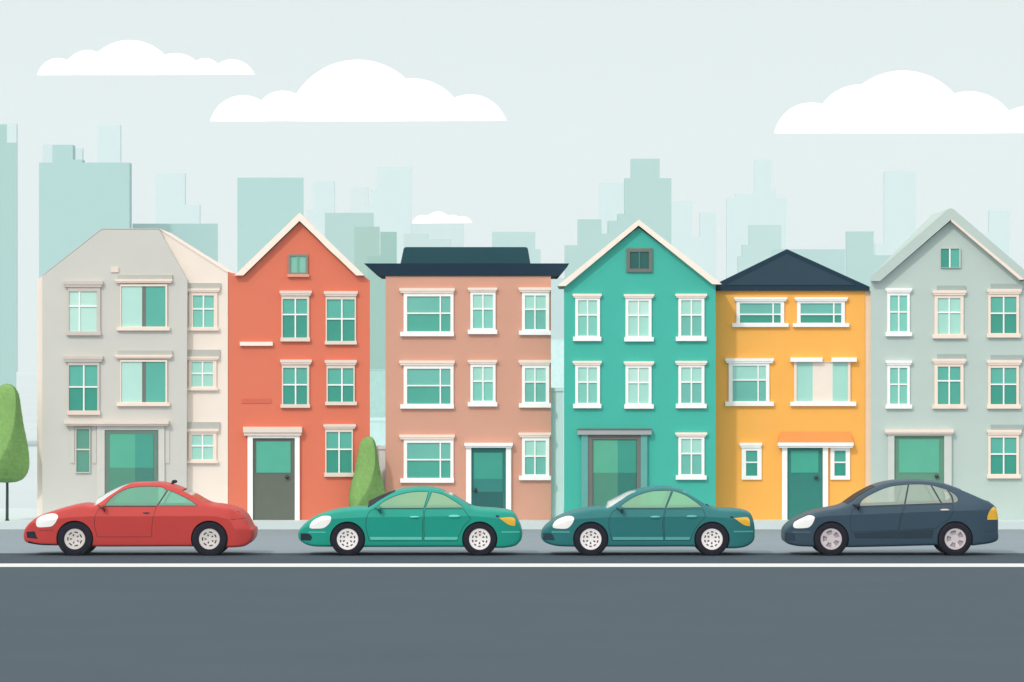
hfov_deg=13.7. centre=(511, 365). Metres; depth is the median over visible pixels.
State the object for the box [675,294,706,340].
window
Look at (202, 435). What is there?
window
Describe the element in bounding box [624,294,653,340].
window
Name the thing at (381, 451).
garden wall
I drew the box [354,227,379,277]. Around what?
tower block
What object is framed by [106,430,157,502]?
door
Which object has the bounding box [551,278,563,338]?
tower block
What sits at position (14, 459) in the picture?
clipped tree
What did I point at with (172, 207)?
tower block
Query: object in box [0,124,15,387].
tower block
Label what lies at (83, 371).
window
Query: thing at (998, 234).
tower block
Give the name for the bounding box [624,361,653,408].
window
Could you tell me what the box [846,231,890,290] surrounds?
tower block
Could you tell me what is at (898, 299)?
window
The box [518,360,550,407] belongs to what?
window
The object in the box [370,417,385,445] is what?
building
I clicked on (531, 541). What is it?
pavement
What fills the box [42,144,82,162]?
tower block
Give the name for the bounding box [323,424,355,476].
window
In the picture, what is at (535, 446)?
window
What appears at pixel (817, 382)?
window
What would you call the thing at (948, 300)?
window
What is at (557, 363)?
building
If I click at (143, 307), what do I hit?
window
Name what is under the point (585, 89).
sky
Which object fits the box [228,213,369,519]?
town house
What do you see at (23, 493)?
background building
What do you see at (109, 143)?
tower block
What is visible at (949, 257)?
window
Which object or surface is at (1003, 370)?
window
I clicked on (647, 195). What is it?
tower block
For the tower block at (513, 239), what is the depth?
1900.00 m
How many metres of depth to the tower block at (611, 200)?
2800.00 m
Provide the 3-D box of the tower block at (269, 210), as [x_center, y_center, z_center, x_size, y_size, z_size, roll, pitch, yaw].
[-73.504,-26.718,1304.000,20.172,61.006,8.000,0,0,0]
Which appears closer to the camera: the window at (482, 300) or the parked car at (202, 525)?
the parked car at (202, 525)
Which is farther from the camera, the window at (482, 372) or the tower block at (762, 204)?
the tower block at (762, 204)
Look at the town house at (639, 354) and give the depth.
99.06 m
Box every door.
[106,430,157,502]
[253,438,294,519]
[471,448,505,508]
[593,439,636,505]
[787,448,822,519]
[894,436,943,501]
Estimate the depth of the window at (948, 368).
99.76 m
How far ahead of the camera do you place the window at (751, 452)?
99.95 m
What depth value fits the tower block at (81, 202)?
1340.00 m
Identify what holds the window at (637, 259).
in the town house at (639, 354)
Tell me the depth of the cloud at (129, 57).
5184.74 m
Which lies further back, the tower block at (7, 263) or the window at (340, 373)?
the tower block at (7, 263)
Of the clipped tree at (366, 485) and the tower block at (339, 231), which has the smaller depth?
the clipped tree at (366, 485)
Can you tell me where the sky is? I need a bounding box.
[0,0,1023,369]
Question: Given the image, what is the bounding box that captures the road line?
[0,563,1023,566]
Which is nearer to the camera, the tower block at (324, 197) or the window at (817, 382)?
the window at (817, 382)
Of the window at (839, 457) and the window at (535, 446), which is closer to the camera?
the window at (535, 446)
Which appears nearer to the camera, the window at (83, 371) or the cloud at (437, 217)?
the window at (83, 371)
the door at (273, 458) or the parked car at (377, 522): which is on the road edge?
the parked car at (377, 522)
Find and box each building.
[370,369,385,416]
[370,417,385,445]
[551,339,563,419]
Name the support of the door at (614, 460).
in the town house at (639, 354)
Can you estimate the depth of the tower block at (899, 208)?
2800.00 m
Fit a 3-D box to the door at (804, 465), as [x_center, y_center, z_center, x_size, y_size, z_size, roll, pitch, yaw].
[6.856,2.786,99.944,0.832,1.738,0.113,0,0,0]
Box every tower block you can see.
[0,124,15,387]
[7,124,17,370]
[39,145,131,277]
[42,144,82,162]
[98,125,120,162]
[133,224,217,261]
[156,173,200,223]
[237,178,303,271]
[307,181,334,235]
[325,213,373,264]
[350,188,367,212]
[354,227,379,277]
[364,167,410,262]
[367,232,396,368]
[404,234,450,247]
[411,224,463,246]
[492,232,540,262]
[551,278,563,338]
[565,159,670,278]
[599,182,623,233]
[671,202,715,278]
[726,160,786,277]
[737,225,780,272]
[771,249,844,274]
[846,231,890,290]
[874,171,915,254]
[982,210,1009,256]
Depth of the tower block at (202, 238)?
1360.00 m
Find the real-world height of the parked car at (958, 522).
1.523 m
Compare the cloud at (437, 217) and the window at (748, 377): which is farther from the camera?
the cloud at (437, 217)
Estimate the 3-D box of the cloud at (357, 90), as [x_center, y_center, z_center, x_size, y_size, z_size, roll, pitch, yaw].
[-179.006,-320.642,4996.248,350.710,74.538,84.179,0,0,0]
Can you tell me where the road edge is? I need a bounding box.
[0,553,1023,562]
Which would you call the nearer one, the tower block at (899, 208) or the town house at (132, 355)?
the town house at (132, 355)
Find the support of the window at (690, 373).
in the town house at (639, 354)
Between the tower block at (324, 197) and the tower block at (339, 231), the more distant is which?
the tower block at (324, 197)
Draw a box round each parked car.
[24,480,257,555]
[298,486,521,555]
[541,486,754,555]
[781,479,997,555]
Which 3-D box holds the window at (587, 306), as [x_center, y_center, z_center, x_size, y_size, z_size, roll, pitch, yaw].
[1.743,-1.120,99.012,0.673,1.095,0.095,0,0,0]
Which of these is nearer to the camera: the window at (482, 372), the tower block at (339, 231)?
the window at (482, 372)
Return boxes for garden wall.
[376,446,385,492]
[551,388,563,518]
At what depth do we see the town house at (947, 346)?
99.80 m
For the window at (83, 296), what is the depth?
99.56 m
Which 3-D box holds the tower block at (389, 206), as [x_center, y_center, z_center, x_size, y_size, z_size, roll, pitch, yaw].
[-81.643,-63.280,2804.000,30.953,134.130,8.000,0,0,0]
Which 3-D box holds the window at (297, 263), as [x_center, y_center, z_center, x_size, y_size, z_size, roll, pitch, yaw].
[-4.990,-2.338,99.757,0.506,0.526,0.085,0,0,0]
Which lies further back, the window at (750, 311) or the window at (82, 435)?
the window at (750, 311)
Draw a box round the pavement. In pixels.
[0,529,1023,552]
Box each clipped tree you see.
[0,384,29,520]
[349,436,385,505]
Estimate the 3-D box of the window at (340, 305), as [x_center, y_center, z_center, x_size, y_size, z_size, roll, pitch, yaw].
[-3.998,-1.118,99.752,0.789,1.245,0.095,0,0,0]
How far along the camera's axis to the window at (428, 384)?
99.78 m
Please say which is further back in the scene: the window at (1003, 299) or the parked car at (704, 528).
the window at (1003, 299)
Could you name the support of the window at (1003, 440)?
in the town house at (947, 346)
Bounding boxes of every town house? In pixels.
[37,228,233,516]
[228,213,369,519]
[364,247,568,519]
[557,220,720,511]
[716,249,870,519]
[870,208,1023,519]
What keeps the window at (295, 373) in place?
in the town house at (298, 357)
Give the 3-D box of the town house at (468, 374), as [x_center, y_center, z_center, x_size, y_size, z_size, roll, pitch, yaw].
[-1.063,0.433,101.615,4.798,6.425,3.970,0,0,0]
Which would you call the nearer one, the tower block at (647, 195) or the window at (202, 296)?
the window at (202, 296)
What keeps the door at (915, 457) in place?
in the town house at (947, 346)
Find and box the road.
[0,567,1023,681]
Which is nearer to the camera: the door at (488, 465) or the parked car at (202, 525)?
the parked car at (202, 525)
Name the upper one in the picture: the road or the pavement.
the pavement
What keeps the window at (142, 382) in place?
in the town house at (132, 355)
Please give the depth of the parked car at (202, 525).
85.05 m
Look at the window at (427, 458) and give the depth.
99.78 m
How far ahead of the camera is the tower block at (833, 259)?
1540.00 m
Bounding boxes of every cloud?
[37,40,253,74]
[210,60,508,120]
[412,212,471,222]
[774,71,1023,133]
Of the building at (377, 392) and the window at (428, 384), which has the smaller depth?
the window at (428, 384)
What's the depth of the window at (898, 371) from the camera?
99.76 m
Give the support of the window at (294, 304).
in the town house at (298, 357)
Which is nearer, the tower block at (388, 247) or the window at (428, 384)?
the window at (428, 384)
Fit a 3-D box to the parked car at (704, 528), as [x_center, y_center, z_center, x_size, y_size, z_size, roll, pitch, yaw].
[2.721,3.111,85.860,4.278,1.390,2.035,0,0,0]
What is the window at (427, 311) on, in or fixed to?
in the town house at (468, 374)
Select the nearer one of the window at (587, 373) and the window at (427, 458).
the window at (587, 373)
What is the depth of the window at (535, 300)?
99.76 m
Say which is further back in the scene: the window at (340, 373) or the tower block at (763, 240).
the tower block at (763, 240)
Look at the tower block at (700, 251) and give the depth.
2800.00 m
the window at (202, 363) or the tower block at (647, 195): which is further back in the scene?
the tower block at (647, 195)
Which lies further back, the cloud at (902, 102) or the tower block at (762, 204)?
the cloud at (902, 102)
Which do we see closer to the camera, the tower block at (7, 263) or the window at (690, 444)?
the window at (690, 444)
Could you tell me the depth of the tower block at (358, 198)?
2950.00 m
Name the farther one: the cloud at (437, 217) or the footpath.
the cloud at (437, 217)
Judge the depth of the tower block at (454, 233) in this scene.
3000.00 m
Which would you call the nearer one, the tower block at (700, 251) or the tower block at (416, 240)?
the tower block at (416, 240)
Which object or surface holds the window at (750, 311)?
in the town house at (793, 384)
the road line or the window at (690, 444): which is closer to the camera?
the road line
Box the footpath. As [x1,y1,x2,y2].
[0,508,1023,528]
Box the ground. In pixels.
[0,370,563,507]
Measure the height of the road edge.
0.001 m
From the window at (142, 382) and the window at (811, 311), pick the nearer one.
the window at (142, 382)
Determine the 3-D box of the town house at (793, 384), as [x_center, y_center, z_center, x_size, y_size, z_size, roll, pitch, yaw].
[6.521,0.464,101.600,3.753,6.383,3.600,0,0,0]
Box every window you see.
[64,281,102,334]
[64,356,102,414]
[75,428,89,472]
[115,275,172,330]
[115,350,172,405]
[187,350,219,389]
[187,422,219,462]
[188,283,220,330]
[280,291,311,340]
[280,360,311,407]
[287,254,308,276]
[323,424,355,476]
[324,291,357,343]
[325,360,356,404]
[399,288,454,335]
[399,360,454,408]
[399,435,454,482]
[468,288,496,333]
[468,360,496,405]
[518,287,550,334]
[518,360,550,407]
[518,433,550,479]
[573,294,601,340]
[573,361,601,407]
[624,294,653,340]
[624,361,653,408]
[626,248,651,271]
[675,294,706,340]
[675,361,706,407]
[675,432,706,479]
[725,358,773,405]
[732,297,788,326]
[739,443,761,479]
[790,357,856,405]
[793,297,848,326]
[830,448,849,479]
[885,288,911,335]
[885,360,911,408]
[932,286,965,337]
[932,354,965,408]
[940,248,960,267]
[987,284,1022,337]
[987,355,1022,408]
[987,425,1022,477]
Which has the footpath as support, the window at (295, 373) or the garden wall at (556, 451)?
the garden wall at (556, 451)
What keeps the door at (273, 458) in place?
in the town house at (298, 357)

